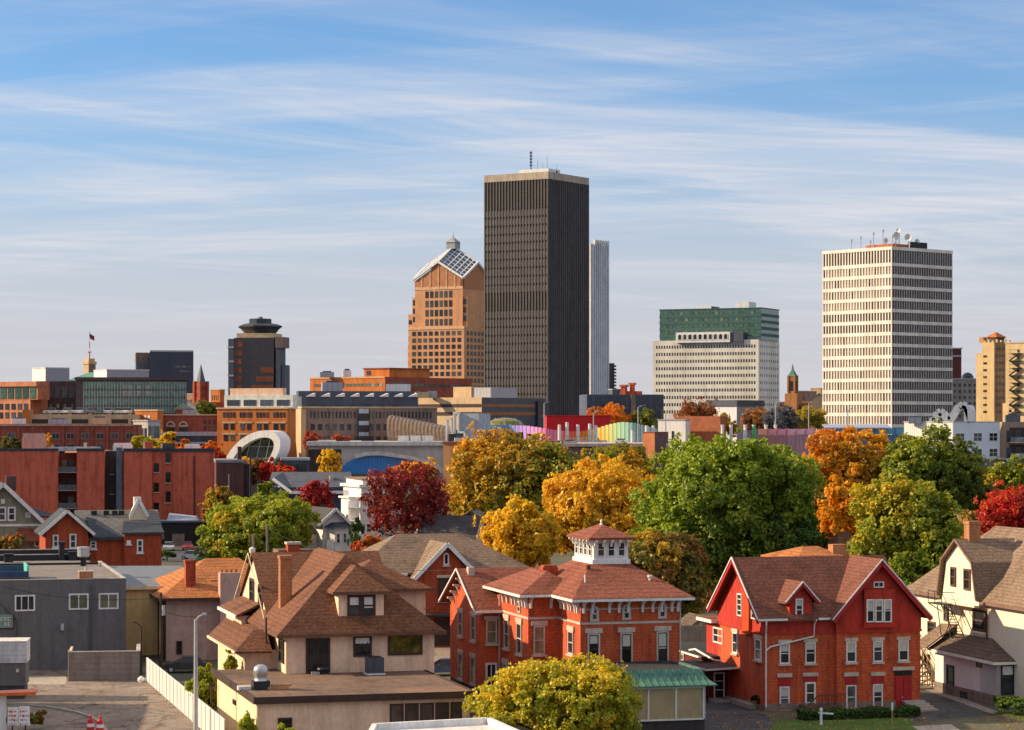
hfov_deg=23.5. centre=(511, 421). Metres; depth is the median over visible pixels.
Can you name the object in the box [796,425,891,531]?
maple tree
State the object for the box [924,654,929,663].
window
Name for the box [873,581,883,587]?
window
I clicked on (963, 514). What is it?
treeline
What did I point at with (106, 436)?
brick row
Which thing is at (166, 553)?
vine bush
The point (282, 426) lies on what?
window
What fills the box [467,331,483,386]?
small window
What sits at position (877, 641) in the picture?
window
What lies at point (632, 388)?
turret
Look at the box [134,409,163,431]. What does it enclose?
orange cube
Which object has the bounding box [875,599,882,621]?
window
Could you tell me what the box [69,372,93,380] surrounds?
green roofed hall
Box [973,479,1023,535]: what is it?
maple tree
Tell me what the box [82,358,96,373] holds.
stone tower
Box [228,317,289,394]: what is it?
saucer tower
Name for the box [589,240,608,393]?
finned tower
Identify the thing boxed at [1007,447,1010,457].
glazed door
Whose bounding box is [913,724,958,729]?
pavement
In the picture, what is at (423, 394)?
roof unit
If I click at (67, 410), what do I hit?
parked car
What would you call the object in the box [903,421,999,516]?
corrugated building
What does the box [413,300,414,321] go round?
small window
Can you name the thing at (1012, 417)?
roof unit
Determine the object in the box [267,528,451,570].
overhead cable
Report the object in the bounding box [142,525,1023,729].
ground
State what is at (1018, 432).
glazed door
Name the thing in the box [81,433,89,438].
window
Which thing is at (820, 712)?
sign post
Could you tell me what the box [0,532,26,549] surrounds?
vine bush
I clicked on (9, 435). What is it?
window
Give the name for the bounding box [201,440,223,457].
tree
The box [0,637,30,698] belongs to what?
drive through kiosk
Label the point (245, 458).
tree
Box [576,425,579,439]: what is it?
bollard post
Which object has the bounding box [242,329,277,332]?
saucer window
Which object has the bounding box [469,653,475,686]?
window
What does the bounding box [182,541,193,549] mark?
parked car
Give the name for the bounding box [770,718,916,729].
lawn
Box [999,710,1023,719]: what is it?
field
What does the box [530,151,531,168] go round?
antenna mast
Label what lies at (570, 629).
window
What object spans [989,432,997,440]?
window
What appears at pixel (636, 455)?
maple tree
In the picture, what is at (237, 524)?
ash tree
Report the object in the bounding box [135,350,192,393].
navy slab
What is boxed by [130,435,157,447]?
tree
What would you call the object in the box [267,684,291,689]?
timber stack
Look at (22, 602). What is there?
window
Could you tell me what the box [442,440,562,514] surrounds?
tan brick hall
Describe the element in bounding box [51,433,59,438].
window
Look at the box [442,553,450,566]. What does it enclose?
window
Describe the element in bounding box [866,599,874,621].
window
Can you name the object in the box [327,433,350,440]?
tree
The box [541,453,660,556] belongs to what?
maple tree
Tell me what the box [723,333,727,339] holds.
oval window
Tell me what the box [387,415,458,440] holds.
ribbed shell
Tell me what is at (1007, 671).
window
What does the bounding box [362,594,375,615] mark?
dormer window
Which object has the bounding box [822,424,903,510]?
blue screen
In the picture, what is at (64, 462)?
window
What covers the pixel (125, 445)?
roof unit
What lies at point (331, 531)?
bay windowed house
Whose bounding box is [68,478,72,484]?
window
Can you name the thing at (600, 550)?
cupola window
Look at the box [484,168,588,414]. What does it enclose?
dark tower
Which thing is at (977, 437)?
window
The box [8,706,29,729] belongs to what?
menu board
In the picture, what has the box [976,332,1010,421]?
tan hotel
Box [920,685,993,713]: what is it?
path
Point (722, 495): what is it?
ash tree
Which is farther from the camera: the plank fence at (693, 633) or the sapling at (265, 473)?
the sapling at (265, 473)
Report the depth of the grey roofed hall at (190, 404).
699.60 m
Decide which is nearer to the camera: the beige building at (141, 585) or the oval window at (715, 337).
the beige building at (141, 585)
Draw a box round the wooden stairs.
[920,648,934,687]
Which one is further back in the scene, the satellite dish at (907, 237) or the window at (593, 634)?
the satellite dish at (907, 237)
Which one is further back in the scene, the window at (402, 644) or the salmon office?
the salmon office
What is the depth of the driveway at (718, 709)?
187.78 m
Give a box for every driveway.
[705,700,771,729]
[908,692,1002,720]
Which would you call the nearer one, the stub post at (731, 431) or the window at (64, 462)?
the window at (64, 462)
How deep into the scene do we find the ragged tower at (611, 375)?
1400.47 m
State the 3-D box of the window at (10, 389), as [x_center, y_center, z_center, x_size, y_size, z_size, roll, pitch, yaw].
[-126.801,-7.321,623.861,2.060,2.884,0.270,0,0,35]
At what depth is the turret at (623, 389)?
950.08 m
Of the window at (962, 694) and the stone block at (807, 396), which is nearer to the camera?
the window at (962, 694)
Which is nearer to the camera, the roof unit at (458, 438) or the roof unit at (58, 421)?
the roof unit at (458, 438)
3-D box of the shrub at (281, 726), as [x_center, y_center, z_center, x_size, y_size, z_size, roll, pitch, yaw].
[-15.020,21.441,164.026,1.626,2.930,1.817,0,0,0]
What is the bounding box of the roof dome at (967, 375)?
[961,372,973,377]
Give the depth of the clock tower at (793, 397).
950.45 m
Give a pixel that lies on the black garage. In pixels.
(178, 532)
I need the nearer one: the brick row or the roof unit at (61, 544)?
the roof unit at (61, 544)
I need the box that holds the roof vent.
[77,546,89,565]
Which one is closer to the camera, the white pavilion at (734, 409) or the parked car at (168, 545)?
the parked car at (168, 545)
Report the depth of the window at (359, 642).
183.26 m
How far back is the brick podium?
480.21 m
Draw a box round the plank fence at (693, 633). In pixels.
[679,623,706,641]
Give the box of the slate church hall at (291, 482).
[270,472,351,511]
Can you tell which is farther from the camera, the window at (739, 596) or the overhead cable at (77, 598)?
the overhead cable at (77, 598)
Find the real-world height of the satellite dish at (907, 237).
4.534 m
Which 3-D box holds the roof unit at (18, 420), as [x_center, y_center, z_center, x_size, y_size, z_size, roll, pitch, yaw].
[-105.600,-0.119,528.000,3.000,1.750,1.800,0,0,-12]
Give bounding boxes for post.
[209,683,215,708]
[558,425,560,439]
[565,422,568,438]
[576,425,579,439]
[588,424,590,439]
[594,425,597,439]
[631,430,633,441]
[729,425,732,443]
[743,425,746,439]
[752,425,755,437]
[818,708,833,724]
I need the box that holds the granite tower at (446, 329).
[408,234,483,386]
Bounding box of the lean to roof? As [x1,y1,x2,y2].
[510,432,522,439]
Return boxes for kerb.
[28,705,107,729]
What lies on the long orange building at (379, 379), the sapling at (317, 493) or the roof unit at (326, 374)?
the roof unit at (326, 374)
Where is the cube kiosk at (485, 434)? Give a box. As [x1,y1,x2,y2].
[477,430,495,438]
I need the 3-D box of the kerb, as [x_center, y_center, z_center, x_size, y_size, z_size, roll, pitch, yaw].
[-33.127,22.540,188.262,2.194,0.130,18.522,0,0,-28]
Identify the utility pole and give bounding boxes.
[159,592,164,668]
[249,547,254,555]
[266,524,267,551]
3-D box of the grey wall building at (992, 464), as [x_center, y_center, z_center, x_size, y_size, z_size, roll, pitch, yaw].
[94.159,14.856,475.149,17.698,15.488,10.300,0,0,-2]
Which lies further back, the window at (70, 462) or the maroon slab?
the maroon slab
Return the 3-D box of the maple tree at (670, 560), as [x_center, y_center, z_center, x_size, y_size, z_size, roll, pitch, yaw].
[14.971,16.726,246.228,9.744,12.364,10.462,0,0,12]
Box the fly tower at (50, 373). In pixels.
[32,367,69,380]
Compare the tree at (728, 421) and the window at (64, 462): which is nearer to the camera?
the window at (64, 462)
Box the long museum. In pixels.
[306,436,442,516]
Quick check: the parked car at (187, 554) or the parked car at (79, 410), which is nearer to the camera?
the parked car at (187, 554)
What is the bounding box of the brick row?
[0,424,141,449]
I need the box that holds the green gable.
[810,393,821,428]
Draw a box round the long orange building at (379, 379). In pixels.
[310,368,471,397]
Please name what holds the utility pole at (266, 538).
on the ground at (966, 723)
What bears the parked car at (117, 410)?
on the parking deck at (29, 416)
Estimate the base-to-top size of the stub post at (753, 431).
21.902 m
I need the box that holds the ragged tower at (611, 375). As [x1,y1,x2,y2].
[609,363,615,388]
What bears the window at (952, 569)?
in the white house at (982, 578)
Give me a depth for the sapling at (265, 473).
439.55 m
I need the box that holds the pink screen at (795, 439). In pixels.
[758,428,823,459]
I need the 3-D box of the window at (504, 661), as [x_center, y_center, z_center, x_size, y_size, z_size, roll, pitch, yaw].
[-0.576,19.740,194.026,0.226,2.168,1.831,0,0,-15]
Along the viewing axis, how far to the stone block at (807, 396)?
1101.54 m
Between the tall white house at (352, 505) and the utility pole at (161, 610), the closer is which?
the utility pole at (161, 610)
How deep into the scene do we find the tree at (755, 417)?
718.57 m
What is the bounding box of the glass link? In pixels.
[280,457,309,471]
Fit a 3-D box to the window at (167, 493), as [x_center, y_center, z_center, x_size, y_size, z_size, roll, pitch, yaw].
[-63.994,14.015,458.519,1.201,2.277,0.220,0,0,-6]
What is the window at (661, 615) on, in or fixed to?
in the brick villa
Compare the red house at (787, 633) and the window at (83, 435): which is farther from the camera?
the window at (83, 435)
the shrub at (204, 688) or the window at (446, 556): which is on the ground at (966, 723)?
the shrub at (204, 688)
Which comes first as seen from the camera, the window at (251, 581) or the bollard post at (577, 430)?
the window at (251, 581)
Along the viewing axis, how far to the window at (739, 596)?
197.81 m
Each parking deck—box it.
[22,410,140,423]
[418,387,548,437]
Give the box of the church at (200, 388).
[193,365,223,413]
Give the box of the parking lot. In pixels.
[6,669,199,729]
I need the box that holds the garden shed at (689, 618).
[681,612,706,624]
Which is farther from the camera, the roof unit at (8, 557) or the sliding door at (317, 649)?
the roof unit at (8, 557)
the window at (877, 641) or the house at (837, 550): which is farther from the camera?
the house at (837, 550)
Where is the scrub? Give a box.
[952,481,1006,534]
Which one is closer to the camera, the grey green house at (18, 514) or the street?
the street
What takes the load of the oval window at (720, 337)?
in the white office at (709, 352)
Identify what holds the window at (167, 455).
in the apartment block at (165, 479)
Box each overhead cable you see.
[2,586,158,599]
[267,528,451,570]
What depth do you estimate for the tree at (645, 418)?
738.46 m
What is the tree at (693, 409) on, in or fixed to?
on the ground at (966, 723)
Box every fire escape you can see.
[928,590,965,638]
[1009,349,1021,411]
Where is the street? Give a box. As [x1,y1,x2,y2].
[434,647,449,661]
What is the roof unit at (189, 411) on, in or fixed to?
on the arched brick building at (201, 429)
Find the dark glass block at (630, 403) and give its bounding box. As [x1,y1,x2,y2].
[579,394,663,441]
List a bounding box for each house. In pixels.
[0,476,51,548]
[34,497,163,565]
[93,369,148,376]
[149,558,247,660]
[207,547,474,729]
[291,506,351,550]
[338,476,394,547]
[361,533,528,646]
[415,509,486,543]
[679,555,937,710]
[760,544,846,556]
[822,532,852,549]
[908,521,1023,705]
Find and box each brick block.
[187,393,192,402]
[210,389,224,401]
[216,388,296,456]
[296,391,437,456]
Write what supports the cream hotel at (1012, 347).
on the ground at (966, 723)
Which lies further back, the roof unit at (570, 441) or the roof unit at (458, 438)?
the roof unit at (570, 441)
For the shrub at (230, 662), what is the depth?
185.74 m
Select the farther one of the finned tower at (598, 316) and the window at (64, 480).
the finned tower at (598, 316)
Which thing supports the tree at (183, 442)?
on the ground at (966, 723)
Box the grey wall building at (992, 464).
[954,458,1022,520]
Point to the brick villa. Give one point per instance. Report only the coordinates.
(599, 594)
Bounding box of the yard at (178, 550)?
[162,546,243,561]
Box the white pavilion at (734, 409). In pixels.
[708,400,764,443]
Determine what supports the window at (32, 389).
in the salmon office
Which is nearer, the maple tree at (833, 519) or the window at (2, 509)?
the maple tree at (833, 519)
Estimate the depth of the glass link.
512.30 m
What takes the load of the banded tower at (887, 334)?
on the ground at (966, 723)
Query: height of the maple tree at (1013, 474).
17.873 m
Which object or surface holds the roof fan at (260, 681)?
on the stucco house at (294, 619)
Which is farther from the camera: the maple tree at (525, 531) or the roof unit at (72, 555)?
the maple tree at (525, 531)
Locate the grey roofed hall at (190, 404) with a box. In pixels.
[187,402,197,413]
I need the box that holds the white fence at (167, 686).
[146,657,224,729]
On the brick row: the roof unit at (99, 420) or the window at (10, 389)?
the roof unit at (99, 420)
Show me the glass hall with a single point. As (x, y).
(167, 395)
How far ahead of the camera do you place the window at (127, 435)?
521.80 m
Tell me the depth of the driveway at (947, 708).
192.99 m
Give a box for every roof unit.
[3,553,13,562]
[12,417,25,423]
[22,433,45,447]
[48,418,68,423]
[48,447,99,450]
[58,541,64,560]
[68,551,76,560]
[90,416,108,423]
[113,443,132,450]
[182,409,196,413]
[184,444,200,447]
[320,371,333,376]
[321,381,342,390]
[343,369,350,376]
[386,383,410,390]
[415,391,428,397]
[428,390,436,397]
[454,436,465,440]
[564,440,576,442]
[615,438,627,442]
[908,416,921,423]
[1005,413,1019,421]
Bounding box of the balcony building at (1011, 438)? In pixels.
[999,422,1023,457]
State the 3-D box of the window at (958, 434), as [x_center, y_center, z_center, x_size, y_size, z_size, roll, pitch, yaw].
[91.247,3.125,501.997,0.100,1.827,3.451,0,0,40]
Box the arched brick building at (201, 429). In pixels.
[160,414,216,446]
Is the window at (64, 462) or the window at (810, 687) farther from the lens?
the window at (64, 462)
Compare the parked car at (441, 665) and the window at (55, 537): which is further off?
the window at (55, 537)
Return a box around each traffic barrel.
[87,714,94,729]
[96,715,103,729]
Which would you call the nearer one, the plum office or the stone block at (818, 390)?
the plum office
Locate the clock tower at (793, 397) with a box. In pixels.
[784,364,811,428]
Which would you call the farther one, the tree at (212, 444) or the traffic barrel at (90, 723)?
the tree at (212, 444)
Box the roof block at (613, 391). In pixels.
[608,389,620,393]
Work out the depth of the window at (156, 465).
458.36 m
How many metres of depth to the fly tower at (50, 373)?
682.33 m
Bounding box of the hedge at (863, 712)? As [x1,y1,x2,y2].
[796,704,920,720]
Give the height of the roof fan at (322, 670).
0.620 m
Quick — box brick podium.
[551,442,670,466]
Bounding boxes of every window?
[0,387,5,398]
[0,507,5,520]
[7,433,15,438]
[8,387,13,398]
[8,507,15,520]
[15,387,20,398]
[15,595,34,610]
[22,387,28,398]
[30,387,35,398]
[34,542,39,546]
[50,387,52,397]
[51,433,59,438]
[52,535,58,548]
[55,387,59,397]
[62,387,67,397]
[62,460,66,466]
[62,478,66,484]
[62,496,66,502]
[66,433,74,438]
[68,460,72,466]
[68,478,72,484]
[68,496,72,502]
[69,387,74,397]
[69,534,76,548]
[69,593,88,609]
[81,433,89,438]
[90,541,97,549]
[96,433,103,438]
[99,593,118,608]
[110,465,113,474]
[110,484,113,494]
[111,433,118,438]
[125,433,133,438]
[136,539,143,553]
[153,463,159,472]
[153,483,159,492]
[154,426,156,437]
[154,502,159,512]
[165,453,170,463]
[165,472,170,482]
[165,491,170,502]
[166,421,174,426]
[176,641,181,653]
[179,421,187,426]
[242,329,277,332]
[249,578,254,601]
[258,584,262,609]
[278,638,283,663]
[278,718,291,729]
[280,424,284,429]
[336,533,339,543]
[343,533,346,542]
[347,595,361,615]
[353,636,371,656]
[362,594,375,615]
[366,523,371,532]
[388,635,422,654]
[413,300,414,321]
[430,319,451,325]
[437,575,450,602]
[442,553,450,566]
[456,607,463,638]
[456,649,463,681]
[463,299,465,320]
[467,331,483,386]
[469,611,475,643]
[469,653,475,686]
[484,616,498,645]
[501,658,508,668]
[502,613,509,650]
[514,617,522,656]
[517,601,520,612]
[531,621,547,656]
[566,625,574,656]
[575,542,578,553]
[579,543,582,554]
[584,544,587,555]
[585,628,602,660]
[588,544,591,555]
[590,606,598,621]
[597,542,604,556]
[607,542,614,555]
[618,542,624,555]
[618,627,634,661]
[622,604,630,619]
[654,626,670,660]
[658,603,666,618]
[708,333,712,339]
[713,333,717,339]
[713,627,722,644]
[718,333,722,339]
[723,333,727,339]
[730,628,738,655]
[737,593,741,616]
[753,634,761,662]
[778,640,791,665]
[779,686,790,710]
[795,598,802,614]
[803,639,817,665]
[805,682,815,703]
[844,638,857,664]
[846,685,855,708]
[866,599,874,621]
[871,637,884,663]
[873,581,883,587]
[873,684,882,706]
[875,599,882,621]
[883,599,891,621]
[897,636,910,662]
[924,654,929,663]
[927,621,935,632]
[943,605,948,620]
[950,567,955,586]
[956,433,964,441]
[960,691,966,698]
[963,568,970,590]
[970,609,985,634]
[973,433,981,441]
[976,661,981,667]
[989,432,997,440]
[989,448,997,456]
[1001,665,1013,694]
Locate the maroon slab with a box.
[952,348,962,377]
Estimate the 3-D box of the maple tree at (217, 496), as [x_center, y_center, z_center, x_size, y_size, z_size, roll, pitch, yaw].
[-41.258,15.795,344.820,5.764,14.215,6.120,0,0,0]
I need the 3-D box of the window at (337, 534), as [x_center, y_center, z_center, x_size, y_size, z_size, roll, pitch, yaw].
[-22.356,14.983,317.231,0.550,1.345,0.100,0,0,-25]
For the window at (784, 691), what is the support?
in the red house at (787, 633)
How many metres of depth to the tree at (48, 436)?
498.60 m
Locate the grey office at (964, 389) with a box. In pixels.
[952,378,975,420]
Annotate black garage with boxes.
[160,519,206,545]
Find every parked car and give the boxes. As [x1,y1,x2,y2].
[43,408,60,413]
[61,408,74,413]
[75,408,83,413]
[86,408,98,413]
[104,408,111,413]
[112,408,125,413]
[121,408,131,413]
[163,542,174,550]
[163,655,211,672]
[179,550,199,559]
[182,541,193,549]
[434,658,449,672]
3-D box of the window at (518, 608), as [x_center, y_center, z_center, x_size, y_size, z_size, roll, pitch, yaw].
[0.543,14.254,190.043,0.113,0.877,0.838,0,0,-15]
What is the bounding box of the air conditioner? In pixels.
[364,642,385,674]
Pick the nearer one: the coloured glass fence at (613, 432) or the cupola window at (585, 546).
the cupola window at (585, 546)
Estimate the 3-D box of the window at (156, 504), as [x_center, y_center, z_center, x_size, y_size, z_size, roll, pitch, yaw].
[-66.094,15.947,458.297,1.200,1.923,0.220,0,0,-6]
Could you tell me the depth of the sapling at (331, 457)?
499.16 m
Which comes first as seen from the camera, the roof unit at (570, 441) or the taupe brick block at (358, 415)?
the roof unit at (570, 441)
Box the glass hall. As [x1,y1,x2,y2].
[75,377,187,413]
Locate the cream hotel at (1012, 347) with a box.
[1003,342,1023,421]
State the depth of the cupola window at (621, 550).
189.72 m
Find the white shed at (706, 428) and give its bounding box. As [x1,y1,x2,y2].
[657,416,725,464]
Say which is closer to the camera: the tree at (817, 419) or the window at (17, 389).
the window at (17, 389)
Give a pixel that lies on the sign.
(6, 621)
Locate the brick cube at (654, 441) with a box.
[642,432,668,476]
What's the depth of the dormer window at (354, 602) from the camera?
183.84 m
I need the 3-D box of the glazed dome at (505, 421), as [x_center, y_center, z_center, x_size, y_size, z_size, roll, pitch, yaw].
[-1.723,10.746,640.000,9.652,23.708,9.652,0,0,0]
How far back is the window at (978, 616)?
202.16 m
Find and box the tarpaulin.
[167,513,198,519]
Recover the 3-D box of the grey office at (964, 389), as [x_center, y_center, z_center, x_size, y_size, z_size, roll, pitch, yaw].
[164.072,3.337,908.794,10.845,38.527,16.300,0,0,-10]
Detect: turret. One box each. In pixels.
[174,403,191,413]
[619,385,629,393]
[628,383,641,393]
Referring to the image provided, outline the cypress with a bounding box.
[346,516,364,546]
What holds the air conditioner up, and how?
on the stucco house at (294, 619)
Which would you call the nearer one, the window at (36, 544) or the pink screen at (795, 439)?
the window at (36, 544)
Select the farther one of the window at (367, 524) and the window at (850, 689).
the window at (367, 524)
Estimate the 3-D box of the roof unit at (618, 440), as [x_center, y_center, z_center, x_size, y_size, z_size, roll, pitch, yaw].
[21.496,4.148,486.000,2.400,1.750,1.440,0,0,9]
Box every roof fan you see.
[237,664,269,689]
[311,666,330,674]
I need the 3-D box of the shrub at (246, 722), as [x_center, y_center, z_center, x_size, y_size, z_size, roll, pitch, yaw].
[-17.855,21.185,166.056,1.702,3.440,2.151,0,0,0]
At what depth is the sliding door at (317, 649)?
182.41 m
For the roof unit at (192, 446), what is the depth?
462.95 m
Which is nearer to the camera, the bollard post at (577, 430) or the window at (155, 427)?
the window at (155, 427)
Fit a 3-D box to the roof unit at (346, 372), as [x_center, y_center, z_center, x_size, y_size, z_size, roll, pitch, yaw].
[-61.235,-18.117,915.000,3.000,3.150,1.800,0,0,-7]
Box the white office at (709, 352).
[653,302,779,418]
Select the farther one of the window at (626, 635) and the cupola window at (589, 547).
the cupola window at (589, 547)
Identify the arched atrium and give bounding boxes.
[227,430,290,501]
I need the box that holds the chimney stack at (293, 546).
[273,541,316,551]
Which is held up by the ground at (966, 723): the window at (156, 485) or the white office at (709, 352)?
the white office at (709, 352)
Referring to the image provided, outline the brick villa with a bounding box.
[438,519,716,729]
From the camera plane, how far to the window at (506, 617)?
193.65 m
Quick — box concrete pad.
[28,676,65,683]
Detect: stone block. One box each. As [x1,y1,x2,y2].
[798,391,816,401]
[810,388,821,394]
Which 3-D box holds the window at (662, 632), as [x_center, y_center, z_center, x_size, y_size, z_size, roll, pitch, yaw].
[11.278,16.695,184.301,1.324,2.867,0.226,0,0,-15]
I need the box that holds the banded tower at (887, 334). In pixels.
[822,242,952,434]
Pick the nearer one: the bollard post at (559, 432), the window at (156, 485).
the window at (156, 485)
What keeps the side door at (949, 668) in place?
in the white house at (982, 578)
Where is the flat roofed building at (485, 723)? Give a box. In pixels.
[369,717,517,729]
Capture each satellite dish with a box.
[893,232,899,243]
[904,234,911,244]
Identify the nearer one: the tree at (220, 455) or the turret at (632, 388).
the tree at (220, 455)
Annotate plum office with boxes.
[43,381,75,413]
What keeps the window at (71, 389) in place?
in the plum office
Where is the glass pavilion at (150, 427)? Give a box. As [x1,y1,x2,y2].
[132,420,160,438]
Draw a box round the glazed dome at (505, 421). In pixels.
[490,418,523,431]
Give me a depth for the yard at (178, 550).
426.46 m
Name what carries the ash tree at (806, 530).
on the ground at (966, 723)
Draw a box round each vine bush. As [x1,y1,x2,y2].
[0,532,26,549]
[162,549,176,560]
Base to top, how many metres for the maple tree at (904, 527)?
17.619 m
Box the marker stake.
[891,702,892,724]
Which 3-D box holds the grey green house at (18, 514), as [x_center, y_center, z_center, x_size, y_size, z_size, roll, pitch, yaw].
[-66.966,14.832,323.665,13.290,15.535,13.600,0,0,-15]
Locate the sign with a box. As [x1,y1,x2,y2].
[0,614,13,628]
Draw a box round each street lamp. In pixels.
[132,621,142,676]
[193,613,206,729]
[249,454,257,497]
[593,411,598,441]
[637,405,642,441]
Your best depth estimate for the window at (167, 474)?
458.58 m
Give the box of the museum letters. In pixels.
[565,436,606,441]
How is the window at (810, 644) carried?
in the red house at (787, 633)
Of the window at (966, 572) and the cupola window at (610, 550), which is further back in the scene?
the window at (966, 572)
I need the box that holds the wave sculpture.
[929,401,975,420]
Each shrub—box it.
[30,709,47,724]
[184,663,216,711]
[223,650,238,668]
[237,710,258,729]
[277,722,294,729]
[350,535,382,550]
[750,695,759,703]
[992,696,1023,713]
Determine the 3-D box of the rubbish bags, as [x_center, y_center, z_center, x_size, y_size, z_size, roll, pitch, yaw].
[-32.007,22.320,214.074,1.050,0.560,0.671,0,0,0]
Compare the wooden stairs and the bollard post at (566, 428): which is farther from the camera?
the bollard post at (566, 428)
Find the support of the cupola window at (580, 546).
in the brick villa
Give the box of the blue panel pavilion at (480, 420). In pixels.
[446,412,489,440]
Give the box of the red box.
[543,415,610,439]
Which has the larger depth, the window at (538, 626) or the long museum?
the long museum
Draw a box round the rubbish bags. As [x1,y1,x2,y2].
[137,676,146,681]
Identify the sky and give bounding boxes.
[0,0,1023,401]
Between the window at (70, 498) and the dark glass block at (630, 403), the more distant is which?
the dark glass block at (630, 403)
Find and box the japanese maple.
[358,459,452,539]
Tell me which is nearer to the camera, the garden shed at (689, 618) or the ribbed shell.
the garden shed at (689, 618)
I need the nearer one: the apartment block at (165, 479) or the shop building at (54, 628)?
the shop building at (54, 628)
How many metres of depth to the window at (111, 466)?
460.26 m
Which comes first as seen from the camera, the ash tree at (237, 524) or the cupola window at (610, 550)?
the cupola window at (610, 550)
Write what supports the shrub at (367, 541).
on the ground at (966, 723)
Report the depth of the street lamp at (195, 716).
175.88 m
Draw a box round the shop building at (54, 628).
[0,549,125,669]
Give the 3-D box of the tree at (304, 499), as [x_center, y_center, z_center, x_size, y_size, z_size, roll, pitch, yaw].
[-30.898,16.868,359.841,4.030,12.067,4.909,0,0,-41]
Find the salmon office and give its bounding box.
[0,381,49,423]
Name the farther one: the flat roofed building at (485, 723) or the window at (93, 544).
the window at (93, 544)
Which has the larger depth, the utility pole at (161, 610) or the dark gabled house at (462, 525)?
the dark gabled house at (462, 525)
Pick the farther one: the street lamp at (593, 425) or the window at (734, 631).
the street lamp at (593, 425)
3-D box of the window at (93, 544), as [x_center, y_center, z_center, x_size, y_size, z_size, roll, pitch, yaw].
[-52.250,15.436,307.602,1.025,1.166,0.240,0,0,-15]
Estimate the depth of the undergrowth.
282.84 m
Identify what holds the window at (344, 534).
in the bay windowed house at (331, 531)
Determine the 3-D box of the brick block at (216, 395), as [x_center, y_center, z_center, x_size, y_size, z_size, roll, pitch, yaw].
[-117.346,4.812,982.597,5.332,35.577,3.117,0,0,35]
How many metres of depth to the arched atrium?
519.10 m
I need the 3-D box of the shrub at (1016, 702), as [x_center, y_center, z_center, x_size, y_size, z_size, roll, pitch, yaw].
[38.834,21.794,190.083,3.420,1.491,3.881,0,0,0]
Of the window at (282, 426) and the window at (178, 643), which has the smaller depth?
the window at (178, 643)
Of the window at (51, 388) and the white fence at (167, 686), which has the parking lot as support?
the white fence at (167, 686)
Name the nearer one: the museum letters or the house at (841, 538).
the house at (841, 538)
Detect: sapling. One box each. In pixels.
[257,456,276,484]
[294,476,335,507]
[316,449,342,471]
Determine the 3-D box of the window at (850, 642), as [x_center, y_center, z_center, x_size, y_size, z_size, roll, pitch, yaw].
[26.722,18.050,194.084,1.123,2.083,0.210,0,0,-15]
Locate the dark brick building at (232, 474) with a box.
[214,446,248,497]
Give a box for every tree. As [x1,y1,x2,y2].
[0,436,21,447]
[45,433,53,447]
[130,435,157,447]
[153,429,176,447]
[175,439,188,447]
[192,489,320,562]
[193,399,217,413]
[197,484,233,521]
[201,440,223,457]
[215,447,226,457]
[242,456,254,473]
[244,458,266,492]
[257,481,277,500]
[276,462,296,471]
[298,497,309,506]
[302,430,325,449]
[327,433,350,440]
[383,457,437,530]
[440,420,583,559]
[462,652,646,729]
[472,493,561,566]
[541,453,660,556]
[580,440,660,489]
[586,402,631,423]
[627,427,826,593]
[628,528,712,619]
[630,405,657,431]
[673,396,719,415]
[714,413,739,436]
[740,406,767,438]
[749,504,827,553]
[761,402,803,428]
[793,406,827,428]
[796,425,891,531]
[809,485,833,539]
[816,474,866,537]
[846,473,964,586]
[872,419,995,508]
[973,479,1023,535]
[983,454,1023,505]
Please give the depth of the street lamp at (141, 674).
215.93 m
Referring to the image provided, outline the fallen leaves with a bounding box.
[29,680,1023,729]
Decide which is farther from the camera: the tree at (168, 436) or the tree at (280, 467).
the tree at (168, 436)
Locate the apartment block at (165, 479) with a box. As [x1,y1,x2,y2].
[0,442,214,530]
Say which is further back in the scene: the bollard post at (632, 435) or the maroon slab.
the maroon slab
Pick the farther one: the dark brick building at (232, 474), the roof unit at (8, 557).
the dark brick building at (232, 474)
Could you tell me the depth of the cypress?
299.74 m
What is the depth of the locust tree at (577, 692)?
162.80 m
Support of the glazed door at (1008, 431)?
in the balcony building at (1011, 438)
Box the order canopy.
[0,689,37,729]
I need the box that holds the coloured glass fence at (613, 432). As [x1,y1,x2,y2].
[490,422,656,441]
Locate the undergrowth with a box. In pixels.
[695,579,719,611]
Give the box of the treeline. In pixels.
[569,508,986,551]
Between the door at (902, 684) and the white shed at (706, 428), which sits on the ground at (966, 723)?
the white shed at (706, 428)
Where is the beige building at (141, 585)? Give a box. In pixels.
[110,566,182,654]
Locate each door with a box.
[172,534,183,545]
[306,638,329,672]
[485,663,496,687]
[713,672,724,696]
[894,675,911,705]
[946,664,953,695]
[1007,430,1010,441]
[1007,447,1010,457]
[1016,430,1020,436]
[1016,447,1020,452]
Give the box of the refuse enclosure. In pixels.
[68,644,139,680]
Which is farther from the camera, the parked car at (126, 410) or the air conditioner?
the parked car at (126, 410)
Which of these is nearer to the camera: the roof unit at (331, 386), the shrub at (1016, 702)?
the shrub at (1016, 702)

